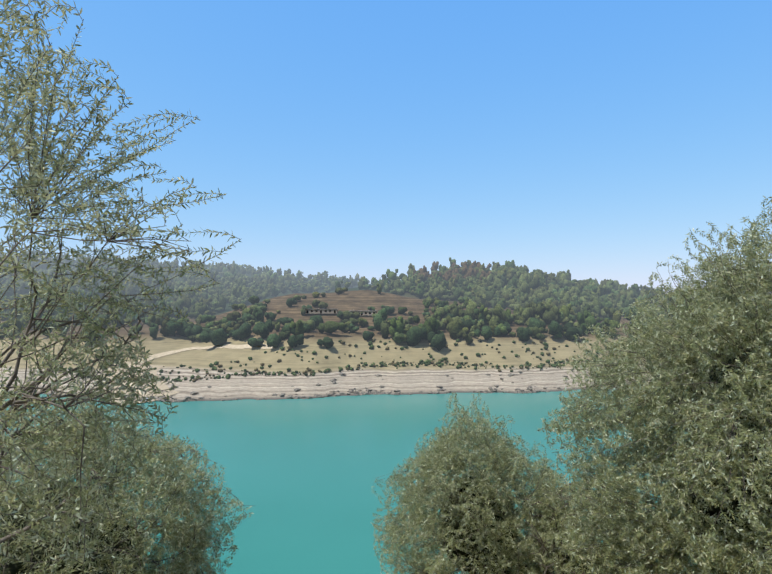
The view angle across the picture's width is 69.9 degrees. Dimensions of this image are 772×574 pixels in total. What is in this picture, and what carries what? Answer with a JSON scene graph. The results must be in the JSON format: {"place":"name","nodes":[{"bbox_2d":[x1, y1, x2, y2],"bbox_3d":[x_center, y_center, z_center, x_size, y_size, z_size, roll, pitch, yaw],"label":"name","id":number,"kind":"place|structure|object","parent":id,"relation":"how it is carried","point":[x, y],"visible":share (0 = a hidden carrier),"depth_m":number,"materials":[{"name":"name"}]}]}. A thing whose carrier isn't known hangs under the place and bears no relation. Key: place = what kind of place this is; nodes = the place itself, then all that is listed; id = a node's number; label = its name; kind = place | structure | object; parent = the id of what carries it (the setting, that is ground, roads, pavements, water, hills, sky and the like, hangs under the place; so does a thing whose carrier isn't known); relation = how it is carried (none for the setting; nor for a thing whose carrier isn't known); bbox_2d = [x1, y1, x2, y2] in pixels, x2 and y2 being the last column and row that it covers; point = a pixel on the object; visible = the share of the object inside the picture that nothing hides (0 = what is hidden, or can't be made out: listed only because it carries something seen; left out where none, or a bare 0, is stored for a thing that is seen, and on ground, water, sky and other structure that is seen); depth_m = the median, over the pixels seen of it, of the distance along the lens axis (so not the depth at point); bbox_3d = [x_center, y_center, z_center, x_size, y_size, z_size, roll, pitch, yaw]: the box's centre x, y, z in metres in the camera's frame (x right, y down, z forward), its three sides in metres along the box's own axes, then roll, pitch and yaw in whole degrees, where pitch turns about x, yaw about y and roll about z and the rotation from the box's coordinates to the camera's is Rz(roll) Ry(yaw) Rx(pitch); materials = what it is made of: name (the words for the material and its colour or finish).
{"place":"outdoors","nodes":[
{"label":"outdoors","id":0,"kind":"place"},
{"bbox_2d":[0,259,712,401],"bbox_3d":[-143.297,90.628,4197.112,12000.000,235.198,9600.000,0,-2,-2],"label":"hillside","id":1,"kind":"structure","parent":0,"point":[406,379],"depth_m":291.10,"materials":[{"name":"beige soil"}]},
{"bbox_2d":[0,0,240,572],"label":"olive tree","id":2,"kind":"object","parent":1,"relation":"on","point":[31,147],"visible":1,"depth_m":4.20,"materials":[{"name":"green plant"}]},
{"bbox_2d":[0,380,253,573],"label":"olive tree","id":3,"kind":"object","parent":1,"relation":"on","point":[120,546],"visible":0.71,"depth_m":7.75,"materials":[{"name":"green plant"}]},
{"bbox_2d":[100,361,178,404],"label":"bare ground","id":4,"kind":"structure","parent":1,"relation":"on","point":[161,386],"depth_m":259.54,"materials":[{"name":"beige soil"}]},
{"bbox_2d":[0,249,380,287],"bbox_3d":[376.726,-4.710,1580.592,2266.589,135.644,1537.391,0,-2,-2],"label":"forest trees","id":5,"kind":"object","parent":1,"relation":"on","point":[233,268],"visible":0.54,"depth_m":858.38,"materials":[{"name":"green plant"}]},
{"bbox_2d":[119,344,274,397],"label":"dirt track","id":6,"kind":"structure","parent":1,"relation":"on","point":[229,346],"depth_m":308.77,"materials":[{"name":"beige soil"}]},
{"bbox_2d":[36,368,602,401],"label":"shore rocks","id":7,"kind":"object","parent":1,"relation":"on","point":[350,391],"visible":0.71,"depth_m":256.58,"materials":[{"name":"grey stone"}]},
{"bbox_2d":[305,309,337,313],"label":"building","id":8,"kind":"structure","parent":1,"relation":"on","point":[321,311],"depth_m":359.32,"materials":[{"name":"beige"}]},
{"bbox_2d":[44,337,602,382],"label":"shore shrubs","id":9,"kind":"object","parent":1,"relation":"on","point":[427,362],"visible":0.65,"depth_m":283.78,"materials":[{"name":"green plant"}]},
{"bbox_2d":[350,310,376,314],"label":"building","id":10,"kind":"structure","parent":1,"relation":"on","point":[367,312],"depth_m":357.78,"materials":[{"name":"beige"}]},
{"bbox_2d":[0,257,763,350],"bbox_3d":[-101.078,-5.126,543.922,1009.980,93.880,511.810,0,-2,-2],"label":"forest trees","id":11,"kind":"object","parent":1,"relation":"on","point":[539,301],"visible":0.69,"depth_m":471.92,"materials":[{"name":"green plant"}]},
{"bbox_2d":[371,392,586,573],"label":"olive tree","id":12,"kind":"object","parent":1,"relation":"on","point":[477,527],"visible":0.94,"depth_m":13.31,"materials":[{"name":"green plant"}]},
{"bbox_2d":[507,471,660,573],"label":"olive bush","id":13,"kind":"object","parent":1,"relation":"on","point":[548,533],"visible":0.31,"depth_m":12.70,"materials":[{"name":"green plant"}]},
{"bbox_2d":[537,196,771,573],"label":"olive tree","id":14,"kind":"object","parent":1,"relation":"on","point":[712,514],"visible":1,"depth_m":9.77,"materials":[{"name":"green plant"}]},
{"bbox_2d":[0,388,748,573],"bbox_3d":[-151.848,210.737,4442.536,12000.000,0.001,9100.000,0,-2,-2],"label":"lake water","id":15,"kind":"structure","parent":0,"point":[300,476],"depth_m":149.40,"materials":[{"name":"teal liquid"}]},
{"bbox_2d":[0,0,771,297],"label":"sky","id":16,"kind":"structure","parent":0,"point":[367,138],"materials":[{"name":"blue"}]}
]}

